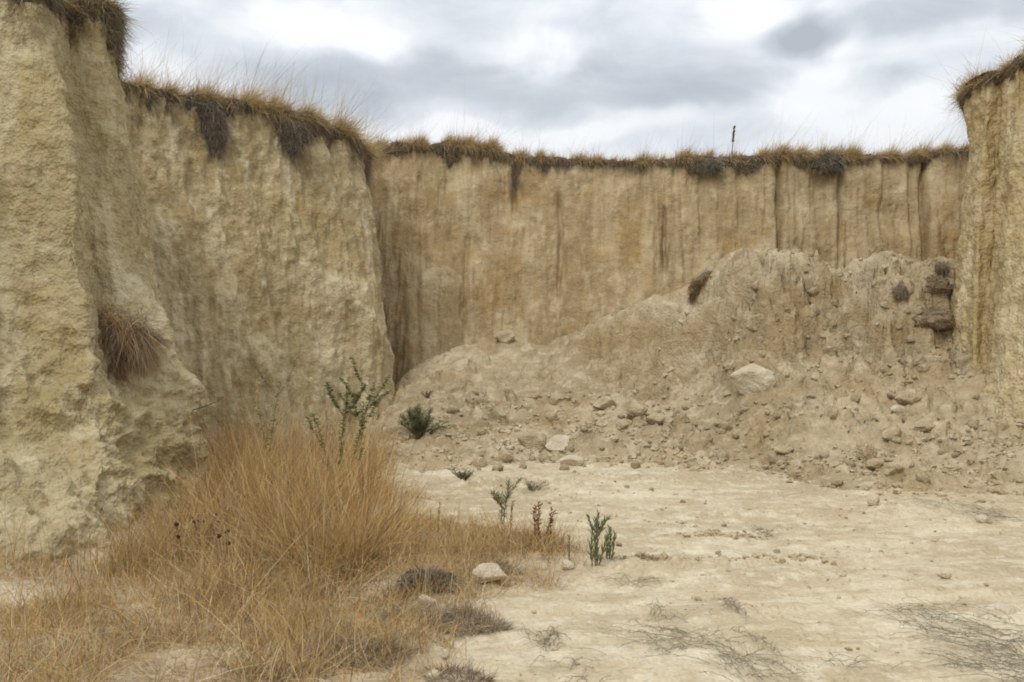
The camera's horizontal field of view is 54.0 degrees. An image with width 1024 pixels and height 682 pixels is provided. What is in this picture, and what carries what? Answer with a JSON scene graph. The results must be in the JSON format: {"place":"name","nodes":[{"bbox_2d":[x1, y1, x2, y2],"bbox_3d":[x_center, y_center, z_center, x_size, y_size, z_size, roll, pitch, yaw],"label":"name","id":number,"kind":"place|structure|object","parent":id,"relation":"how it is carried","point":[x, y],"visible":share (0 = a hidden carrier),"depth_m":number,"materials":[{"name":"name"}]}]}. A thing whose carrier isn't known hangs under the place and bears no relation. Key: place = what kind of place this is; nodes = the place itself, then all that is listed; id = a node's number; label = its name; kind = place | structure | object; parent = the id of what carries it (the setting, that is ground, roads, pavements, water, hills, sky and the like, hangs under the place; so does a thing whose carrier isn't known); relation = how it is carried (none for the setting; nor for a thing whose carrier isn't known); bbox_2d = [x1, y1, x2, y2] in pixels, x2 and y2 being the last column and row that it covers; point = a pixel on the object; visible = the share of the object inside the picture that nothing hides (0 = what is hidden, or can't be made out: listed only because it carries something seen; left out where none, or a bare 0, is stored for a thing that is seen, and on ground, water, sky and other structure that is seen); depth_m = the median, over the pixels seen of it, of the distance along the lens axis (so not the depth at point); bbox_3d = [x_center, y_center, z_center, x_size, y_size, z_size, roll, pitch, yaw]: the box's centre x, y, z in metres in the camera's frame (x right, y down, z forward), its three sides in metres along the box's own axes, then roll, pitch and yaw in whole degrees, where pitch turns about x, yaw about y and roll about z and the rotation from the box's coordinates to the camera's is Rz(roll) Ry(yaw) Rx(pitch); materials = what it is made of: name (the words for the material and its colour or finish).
{"place":"outdoors","nodes":[
{"label":"outdoors","id":0,"kind":"place"},
{"bbox_2d":[0,0,208,562],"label":"cliff","id":1,"kind":"structure","parent":0,"point":[75,215],"depth_m":8.98,"materials":[{"name":"stone"}]},
{"bbox_2d":[0,0,142,100],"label":"hanging grass","id":2,"kind":"structure","parent":1,"relation":"attached to","point":[118,33],"depth_m":10.30,"materials":[{"name":"plant"}]},
{"bbox_2d":[94,266,194,412],"bbox_3d":[-3.663,0.157,9.312,1.627,1.811,1.323,7,0,0],"label":"hanging tuft","id":3,"kind":"object","parent":1,"relation":"hanging from","point":[132,343],"visible":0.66,"depth_m":9.32,"materials":[{"name":"plant"}]},
{"bbox_2d":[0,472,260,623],"bbox_3d":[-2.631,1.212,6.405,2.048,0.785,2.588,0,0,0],"label":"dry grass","id":4,"kind":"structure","parent":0,"point":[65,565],"depth_m":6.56,"materials":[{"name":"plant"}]},
{"bbox_2d":[125,89,394,443],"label":"cliff","id":5,"kind":"structure","parent":0,"point":[266,263],"depth_m":15.24,"materials":[{"name":"stone"}]},
{"bbox_2d":[186,87,236,170],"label":"hanging tuft","id":6,"kind":"object","parent":5,"relation":"hanging from","point":[215,129],"visible":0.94,"depth_m":15.15,"materials":[{"name":"plant"}]},
{"bbox_2d":[120,17,417,181],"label":"crest grass","id":7,"kind":"structure","parent":5,"relation":"on","point":[254,101],"depth_m":15.73,"materials":[{"name":"plant"}]},
{"bbox_2d":[273,120,314,167],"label":"hanging tuft","id":8,"kind":"object","parent":5,"relation":"hanging from","point":[292,141],"visible":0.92,"depth_m":15.85,"materials":[{"name":"plant"}]},
{"bbox_2d":[0,434,1023,681],"bbox_3d":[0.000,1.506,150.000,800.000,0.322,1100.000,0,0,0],"label":"ground","id":9,"kind":"structure","parent":0,"point":[798,606],"depth_m":6.52,"materials":[{"name":"soil"}]},
{"bbox_2d":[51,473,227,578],"bbox_3d":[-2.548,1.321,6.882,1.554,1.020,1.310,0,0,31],"label":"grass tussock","id":10,"kind":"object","parent":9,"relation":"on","point":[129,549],"depth_m":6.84,"materials":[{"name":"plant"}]},
{"bbox_2d":[78,439,303,545],"bbox_3d":[-2.378,1.516,7.892,2.197,1.917,1.971,0,0,0],"label":"grass tussock","id":11,"kind":"object","parent":9,"relation":"on","point":[180,499],"depth_m":7.85,"materials":[{"name":"plant"}]},
{"bbox_2d":[120,479,265,558],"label":"grass tussock","id":12,"kind":"object","parent":9,"relation":"on","point":[209,530],"depth_m":7.25,"materials":[{"name":"plant"}]},
{"bbox_2d":[128,503,324,607],"bbox_3d":[-1.684,1.507,6.057,1.332,1.341,1.686,0,0,-14],"label":"grass tussock","id":13,"kind":"object","parent":9,"relation":"on","point":[231,565],"depth_m":6.15,"materials":[{"name":"plant"}]},
{"bbox_2d":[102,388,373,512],"bbox_3d":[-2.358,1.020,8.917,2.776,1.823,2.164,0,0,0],"label":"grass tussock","id":14,"kind":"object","parent":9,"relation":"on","point":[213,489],"depth_m":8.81,"materials":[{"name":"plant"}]},
{"bbox_2d":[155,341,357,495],"bbox_3d":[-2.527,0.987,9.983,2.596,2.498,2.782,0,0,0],"label":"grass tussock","id":15,"kind":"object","parent":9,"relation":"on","point":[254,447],"depth_m":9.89,"materials":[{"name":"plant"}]},
{"bbox_2d":[97,419,434,590],"bbox_3d":[-1.712,1.324,6.736,2.624,1.961,2.176,0,0,0],"label":"grass tussock","id":16,"kind":"object","parent":9,"relation":"on","point":[264,539],"depth_m":6.77,"materials":[{"name":"plant"}]},
{"bbox_2d":[250,357,298,479],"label":"leafy weed","id":17,"kind":"object","parent":9,"relation":"on","point":[277,394],"visible":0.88,"depth_m":10.06,"materials":[{"name":"green plant"}]},
{"bbox_2d":[223,648,344,681],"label":"cushion weed","id":18,"kind":"object","parent":9,"relation":"on","point":[279,677],"visible":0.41,"depth_m":4.60,"materials":[{"name":"plant"}]},
{"bbox_2d":[126,356,459,561],"bbox_3d":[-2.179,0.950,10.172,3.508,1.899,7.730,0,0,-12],"label":"dry grass","id":19,"kind":"structure","parent":9,"relation":"on","point":[219,451],"depth_m":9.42,"materials":[{"name":"plant"}]},
{"bbox_2d":[0,441,588,681],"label":"dry grass","id":20,"kind":"structure","parent":9,"relation":"on","point":[45,668],"depth_m":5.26,"materials":[{"name":"plant"}]},
{"bbox_2d":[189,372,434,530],"bbox_3d":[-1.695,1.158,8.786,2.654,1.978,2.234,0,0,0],"label":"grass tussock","id":21,"kind":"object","parent":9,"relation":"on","point":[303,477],"depth_m":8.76,"materials":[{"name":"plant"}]},
{"bbox_2d":[147,373,494,588],"bbox_3d":[-1.260,1.403,6.823,2.312,2.449,2.373,0,0,-26],"label":"grass tussock","id":22,"kind":"object","parent":9,"relation":"on","point":[355,546],"depth_m":6.74,"materials":[{"name":"plant"}]},
{"bbox_2d":[217,486,433,603],"bbox_3d":[-1.075,1.502,6.306,1.577,1.481,1.522,0,0,0],"label":"grass tussock","id":23,"kind":"object","parent":9,"relation":"on","point":[346,581],"depth_m":6.29,"materials":[{"name":"plant"}]},
{"bbox_2d":[305,357,392,481],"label":"leafy weed","id":24,"kind":"object","parent":9,"relation":"on","point":[354,401],"visible":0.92,"depth_m":9.60,"materials":[{"name":"green plant"}]},
{"bbox_2d":[302,624,419,671],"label":"cushion weed","id":25,"kind":"object","parent":9,"relation":"on","point":[368,656],"visible":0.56,"depth_m":4.89,"materials":[{"name":"plant"}]},
{"bbox_2d":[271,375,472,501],"bbox_3d":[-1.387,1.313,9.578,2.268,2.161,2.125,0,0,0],"label":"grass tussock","id":26,"kind":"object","parent":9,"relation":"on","point":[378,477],"depth_m":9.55,"materials":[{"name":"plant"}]},
{"bbox_2d":[324,522,431,617],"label":"grass tussock","id":27,"kind":"object","parent":9,"relation":"on","point":[383,594],"depth_m":5.92,"materials":[{"name":"plant"}]},
{"bbox_2d":[275,449,485,577],"bbox_3d":[-0.930,1.522,6.892,1.856,1.688,2.049,0,0,0],"label":"grass tussock","id":28,"kind":"object","parent":9,"relation":"on","point":[388,543],"depth_m":6.87,"materials":[{"name":"plant"}]},
{"bbox_2d":[288,453,474,552],"bbox_3d":[-0.902,1.347,7.550,1.886,1.431,1.612,0,0,-40],"label":"grass tussock","id":29,"kind":"object","parent":9,"relation":"on","point":[406,521],"depth_m":7.51,"materials":[{"name":"plant"}]},
{"bbox_2d":[361,593,455,630],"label":"cushion weed","id":30,"kind":"object","parent":9,"relation":"on","point":[413,607],"visible":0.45,"depth_m":5.56,"materials":[{"name":"plant"}]},
{"bbox_2d":[392,563,467,595],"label":"root clump","id":31,"kind":"object","parent":9,"relation":"on","point":[432,572],"visible":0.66,"depth_m":6.08,"materials":[{"name":"plant"}]},
{"bbox_2d":[413,657,500,681],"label":"cushion weed","id":32,"kind":"object","parent":9,"relation":"on","point":[465,672],"visible":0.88,"depth_m":4.69,"materials":[{"name":"plant"}]},
{"bbox_2d":[448,468,473,479],"bbox_3d":[-0.562,1.474,11.095,0.306,0.164,0.212,0,0,-15],"label":"weed mat","id":33,"kind":"object","parent":9,"relation":"on","point":[459,474],"visible":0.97,"depth_m":11.08,"materials":[{"name":"green plant"}]},
{"bbox_2d":[418,593,516,638],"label":"cushion weed","id":34,"kind":"object","parent":9,"relation":"on","point":[496,624],"visible":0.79,"depth_m":5.57,"materials":[{"name":"plant"}]},
{"bbox_2d":[417,484,518,559],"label":"grass tussock","id":35,"kind":"object","parent":9,"relation":"on","point":[464,545],"depth_m":7.21,"materials":[{"name":"plant"}]},
{"bbox_2d":[472,563,507,583],"bbox_3d":[-0.151,1.493,6.473,0.249,0.125,0.151,0,0,-29],"label":"stone","id":36,"kind":"object","parent":9,"relation":"on","point":[497,572],"visible":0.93,"depth_m":6.42,"materials":[{"name":"stone"}]},
{"bbox_2d":[369,504,612,568],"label":"dry grass","id":37,"kind":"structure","parent":9,"relation":"on","point":[516,549],"depth_m":7.31,"materials":[{"name":"plant"}]},
{"bbox_2d":[490,477,523,530],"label":"upright weed","id":38,"kind":"object","parent":9,"relation":"on","point":[498,498],"visible":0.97,"depth_m":7.98,"materials":[{"name":"green plant"}]},
{"bbox_2d":[489,556,532,574],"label":"cushion weed","id":39,"kind":"object","parent":9,"relation":"on","point":[509,568],"visible":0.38,"depth_m":6.86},
{"bbox_2d":[518,429,546,451],"bbox_3d":[0.287,1.442,14.211,0.422,0.408,0.315,0,0,6],"label":"rock","id":40,"kind":"object","parent":9,"relation":"on","point":[534,439],"visible":0.65,"depth_m":14.07,"materials":[{"name":"stone"}]},
{"bbox_2d":[524,479,550,490],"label":"withered weed","id":41,"kind":"object","parent":9,"relation":"on","point":[529,485],"visible":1,"depth_m":10.57,"materials":[{"name":"grey plant"}]},
{"bbox_2d":[515,623,570,665],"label":"sprawling weed","id":42,"kind":"object","parent":9,"relation":"on","point":[547,639],"visible":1,"depth_m":5.30,"materials":[{"name":"grey plant"}]},
{"bbox_2d":[531,501,557,541],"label":"dried dock plant","id":43,"kind":"object","parent":9,"relation":"on","point":[536,520],"visible":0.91,"depth_m":7.45,"materials":[{"name":"brown plant"}]},
{"bbox_2d":[512,489,587,551],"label":"grass tussock","id":44,"kind":"object","parent":9,"relation":"on","point":[542,536],"depth_m":7.47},
{"bbox_2d":[545,435,576,451],"bbox_3d":[0.713,1.447,14.113,0.543,0.260,0.433,0,0,-16],"label":"rock","id":45,"kind":"object","parent":9,"relation":"on","point":[557,442],"visible":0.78,"depth_m":14.00,"materials":[{"name":"stone"}]},
{"bbox_2d":[560,455,583,465],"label":"rock","id":46,"kind":"object","parent":9,"relation":"on","point":[573,460],"visible":0.88,"depth_m":12.89,"materials":[{"name":"stone"}]},
{"bbox_2d":[551,647,610,681],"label":"sprawling weed","id":47,"kind":"object","parent":9,"relation":"on","point":[575,661],"visible":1,"depth_m":4.84,"materials":[{"name":"grey plant"}]},
{"bbox_2d":[586,508,612,565],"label":"upright weed","id":48,"kind":"object","parent":9,"relation":"on","point":[595,539],"visible":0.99,"depth_m":7.03,"materials":[{"name":"green plant"}]},
{"bbox_2d":[605,524,616,558],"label":"upright weed","id":49,"kind":"object","parent":9,"relation":"on","point":[609,549],"visible":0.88,"depth_m":7.30,"materials":[{"name":"green plant"}]},
{"bbox_2d":[598,573,664,587],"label":"sprawling weed","id":50,"kind":"object","parent":9,"relation":"on","point":[633,580],"visible":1,"depth_m":6.61,"materials":[{"name":"grey plant"}]},
{"bbox_2d":[598,613,752,662],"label":"sprawling weed","id":51,"kind":"object","parent":9,"relation":"on","point":[671,630],"visible":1,"depth_m":5.32,"materials":[{"name":"grey plant"}]},
{"bbox_2d":[349,247,1023,493],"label":"earth mound","id":52,"kind":"object","parent":9,"relation":"on","point":[617,357],"visible":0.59,"depth_m":14.63,"materials":[{"name":"soil"}]},
{"bbox_2d":[398,402,447,438],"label":"green bush","id":53,"kind":"object","parent":52,"relation":"on","point":[416,422],"visible":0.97,"depth_m":14.19,"materials":[{"name":"green plant"}]},
{"bbox_2d":[471,457,486,467],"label":"rock","id":54,"kind":"object","parent":52,"relation":"on","point":[479,462],"visible":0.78,"depth_m":12.69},
{"bbox_2d":[494,330,515,343],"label":"rock","id":55,"kind":"object","parent":52,"relation":"on","point":[506,336],"visible":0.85,"depth_m":18.21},
{"bbox_2d":[496,448,513,462],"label":"rock","id":56,"kind":"object","parent":52,"relation":"on","point":[504,455],"visible":0.94,"depth_m":13.33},
{"bbox_2d":[544,412,558,421],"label":"rock","id":57,"kind":"object","parent":52,"relation":"on","point":[550,416],"visible":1,"depth_m":14.91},
{"bbox_2d":[593,396,616,408],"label":"rock","id":58,"kind":"object","parent":52,"relation":"on","point":[604,402],"visible":0.97,"depth_m":15.06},
{"bbox_2d":[615,420,632,429],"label":"rock","id":59,"kind":"object","parent":52,"relation":"on","point":[622,424],"visible":0.93,"depth_m":14.42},
{"bbox_2d":[625,404,647,415],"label":"rock","id":60,"kind":"object","parent":52,"relation":"on","point":[634,410],"visible":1,"depth_m":14.48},
{"bbox_2d":[646,413,664,424],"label":"rock","id":61,"kind":"object","parent":52,"relation":"on","point":[654,418],"visible":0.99,"depth_m":14.20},
{"bbox_2d":[381,248,1023,496],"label":"rubble","id":62,"kind":"object","parent":52,"relation":"on","point":[954,466],"visible":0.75,"depth_m":13.07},
{"bbox_2d":[895,278,914,295],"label":"rock","id":63,"kind":"object","parent":62,"relation":"on","point":[908,283],"visible":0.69,"depth_m":14.35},
{"bbox_2d":[687,265,718,294],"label":"turf clump","id":64,"kind":"object","parent":52,"relation":"on","point":[698,282],"visible":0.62,"depth_m":15.93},
{"bbox_2d":[718,420,732,430],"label":"clod","id":65,"kind":"object","parent":52,"relation":"on","point":[726,425],"visible":0.98,"depth_m":13.63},
{"bbox_2d":[722,359,735,370],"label":"clod","id":66,"kind":"object","parent":52,"relation":"on","point":[727,365],"visible":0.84,"depth_m":14.76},
{"bbox_2d":[730,363,775,394],"bbox_3d":[3.369,0.540,14.135,0.633,0.483,0.550,3,10,-8],"label":"boulder","id":67,"kind":"object","parent":52,"relation":"on","point":[750,378],"visible":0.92,"depth_m":13.97,"materials":[{"name":"stone"}]},
{"bbox_2d":[746,313,763,330],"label":"rock","id":68,"kind":"object","parent":52,"relation":"on","point":[754,322],"visible":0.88,"depth_m":14.87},
{"bbox_2d":[775,445,793,453],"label":"rock","id":69,"kind":"object","parent":52,"relation":"on","point":[785,449],"visible":1,"depth_m":12.29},
{"bbox_2d":[809,304,819,317],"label":"clod","id":70,"kind":"object","parent":52,"relation":"on","point":[815,310],"visible":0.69,"depth_m":14.88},
{"bbox_2d":[856,440,876,461],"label":"rock","id":71,"kind":"object","parent":52,"relation":"on","point":[866,450],"visible":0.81,"depth_m":11.73,"materials":[{"name":"stone"}]},
{"bbox_2d":[866,458,882,469],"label":"rock","id":72,"kind":"object","parent":52,"relation":"on","point":[874,463],"visible":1,"depth_m":11.14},
{"bbox_2d":[880,256,901,272],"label":"clod","id":73,"kind":"object","parent":52,"relation":"on","point":[896,262],"visible":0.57,"depth_m":14.80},
{"bbox_2d":[882,426,900,439],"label":"rock","id":74,"kind":"object","parent":52,"relation":"on","point":[890,433],"visible":0.98,"depth_m":12.09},
{"bbox_2d":[884,462,901,475],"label":"rock","id":75,"kind":"object","parent":52,"relation":"on","point":[889,471],"visible":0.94,"depth_m":11.06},
{"bbox_2d":[889,281,909,306],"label":"turf clump","id":76,"kind":"object","parent":52,"relation":"on","point":[900,290],"visible":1,"depth_m":14.31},
{"bbox_2d":[894,389,922,404],"bbox_3d":[5.217,0.744,13.189,0.308,0.237,0.294,0,0,-14],"label":"rock","id":77,"kind":"object","parent":52,"relation":"on","point":[908,396],"visible":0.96,"depth_m":13.10,"materials":[{"name":"stone"}]},
{"bbox_2d":[917,363,930,372],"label":"clod","id":78,"kind":"object","parent":52,"relation":"on","point":[923,367],"visible":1,"depth_m":13.64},
{"bbox_2d":[911,417,937,431],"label":"rock","id":79,"kind":"object","parent":52,"relation":"on","point":[924,424],"visible":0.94,"depth_m":12.34,"materials":[{"name":"stone"}]},
{"bbox_2d":[911,307,954,332],"bbox_3d":[6.025,-0.250,14.355,0.851,0.466,0.686,0,0,0],"label":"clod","id":80,"kind":"object","parent":52,"relation":"on","point":[939,319],"visible":0.76,"depth_m":14.16,"materials":[{"name":"soil"}]},
{"bbox_2d":[922,355,946,363],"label":"clod","id":81,"kind":"object","parent":52,"relation":"on","point":[930,359],"visible":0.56,"depth_m":13.68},
{"bbox_2d":[924,276,953,299],"bbox_3d":[6.070,-0.713,14.450,0.658,0.444,0.471,0,0,0],"label":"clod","id":82,"kind":"object","parent":52,"relation":"on","point":[938,285],"visible":0.88,"depth_m":14.33,"materials":[{"name":"soil"}]},
{"bbox_2d":[954,353,972,368],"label":"clod","id":83,"kind":"object","parent":52,"relation":"on","point":[962,361],"visible":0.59,"depth_m":13.69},
{"bbox_2d":[598,528,838,564],"bbox_3d":[1.536,1.579,7.807,1.877,0.116,1.364,0,0,0],"label":"rubble","id":84,"kind":"object","parent":9,"relation":"on","point":[728,534],"visible":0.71,"depth_m":7.36,"materials":[{"name":"stone"}]},
{"bbox_2d":[434,430,1023,681],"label":"rubble","id":85,"kind":"object","parent":9,"relation":"on","point":[699,598],"visible":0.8,"depth_m":7.25,"materials":[{"name":"stone"}]},
{"bbox_2d":[712,597,758,622],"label":"sprawling weed","id":86,"kind":"object","parent":9,"relation":"on","point":[738,609],"visible":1,"depth_m":5.92,"materials":[{"name":"grey plant"}]},
{"bbox_2d":[695,626,814,681],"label":"sprawling weed","id":87,"kind":"object","parent":9,"relation":"on","point":[746,661],"visible":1,"depth_m":4.94,"materials":[{"name":"grey plant"}]},
{"bbox_2d":[810,652,918,669],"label":"sprawling weed","id":88,"kind":"object","parent":9,"relation":"on","point":[830,660],"visible":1,"depth_m":4.96,"materials":[{"name":"grey plant"}]},
{"bbox_2d":[860,597,1017,659],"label":"sprawling weed","id":89,"kind":"object","parent":9,"relation":"on","point":[881,610],"visible":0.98,"depth_m":5.77,"materials":[{"name":"grey plant"}]},
{"bbox_2d":[937,570,951,578],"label":"stone","id":90,"kind":"object","parent":9,"relation":"on","point":[944,574],"visible":1,"depth_m":6.64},
{"bbox_2d":[874,597,1023,666],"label":"sprawling weed","id":91,"kind":"object","parent":9,"relation":"on","point":[989,635],"visible":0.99,"depth_m":5.52,"materials":[{"name":"grey plant"}]},
{"bbox_2d":[915,634,1023,681],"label":"sprawling weed","id":92,"kind":"object","parent":9,"relation":"on","point":[991,661],"visible":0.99,"depth_m":5.01,"materials":[{"name":"grey plant"}]},
{"bbox_2d":[945,498,1022,532],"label":"sprawling weed","id":93,"kind":"object","parent":9,"relation":"on","point":[998,515],"visible":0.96,"depth_m":9.14,"materials":[{"name":"grey plant"}]},
{"bbox_2d":[987,603,1020,614],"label":"stone","id":94,"kind":"object","parent":9,"relation":"on","point":[1008,609],"visible":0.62,"depth_m":5.98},
{"bbox_2d":[112,0,1023,160],"label":"sky","id":95,"kind":"structure","parent":0,"point":[624,71],"materials":[{"name":"grey"}]},
{"bbox_2d":[367,150,968,384],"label":"back cliff","id":96,"kind":"structure","parent":0,"point":[470,253],"depth_m":19.89,"materials":[{"name":"stone"}]},
{"bbox_2d":[364,110,968,180],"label":"crest grass","id":97,"kind":"structure","parent":96,"relation":"on","point":[493,144],"depth_m":20.09,"materials":[{"name":"plant"}]},
{"bbox_2d":[807,149,847,182],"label":"hanging tuft","id":98,"kind":"object","parent":96,"relation":"hanging from","point":[828,163],"visible":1,"depth_m":19.79,"materials":[{"name":"plant"}]},
{"bbox_2d":[950,67,1023,426],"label":"cliff","id":99,"kind":"structure","parent":0,"point":[987,304],"depth_m":13.63,"materials":[{"name":"stone"}]},
{"bbox_2d":[933,261,952,276],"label":"turf clump","id":100,"kind":"object","parent":99,"relation":"on","point":[943,268],"visible":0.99,"depth_m":14.39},
{"bbox_2d":[935,27,1023,148],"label":"crest grass","id":101,"kind":"structure","parent":99,"relation":"on","point":[964,85],"depth_m":14.15,"materials":[{"name":"plant"}]},
{"bbox_2d":[960,55,1023,104],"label":"turf edge","id":102,"kind":"object","parent":99,"relation":"on","point":[994,78],"visible":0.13,"depth_m":13.88,"materials":[{"name":"plant"}]},
{"bbox_2d":[954,55,1023,116],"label":"hanging grass","id":103,"kind":"structure","parent":102,"relation":"attached to","point":[961,97],"depth_m":13.86,"materials":[{"name":"plant"}]},
{"bbox_3d":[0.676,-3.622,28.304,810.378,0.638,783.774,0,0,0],"label":"plateau terrain","id":104,"kind":"structure","parent":0,"visible":0},
{"bbox_2d":[16,0,118,63],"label":"turf edge","id":105,"kind":"object","parent":104,"relation":"on","point":[93,19],"visible":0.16,"depth_m":10.24,"materials":[{"name":"plant"}]},
{"bbox_2d":[21,0,151,55],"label":"crest grass","id":106,"kind":"structure","parent":105,"relation":"on","point":[78,6],"depth_m":10.27,"materials":[{"name":"plant"}]},
{"bbox_2d":[120,77,378,185],"bbox_3d":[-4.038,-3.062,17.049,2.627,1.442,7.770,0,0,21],"label":"turf edge","id":107,"kind":"object","parent":104,"relation":"on","point":[229,109],"visible":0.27,"depth_m":15.80,"materials":[{"name":"plant"}]},
{"bbox_2d":[374,137,968,195],"bbox_3d":[3.211,-3.553,20.319,13.152,0.959,1.212,0,0,0],"label":"turf edge","id":108,"kind":"object","parent":104,"relation":"on","point":[559,163],"visible":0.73,"depth_m":20.10,"materials":[{"name":"plant"}]},
{"bbox_2d":[695,156,728,180],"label":"hanging tuft","id":109,"kind":"object","parent":108,"relation":"hanging from","point":[713,166],"visible":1,"depth_m":19.62,"materials":[{"name":"plant"}]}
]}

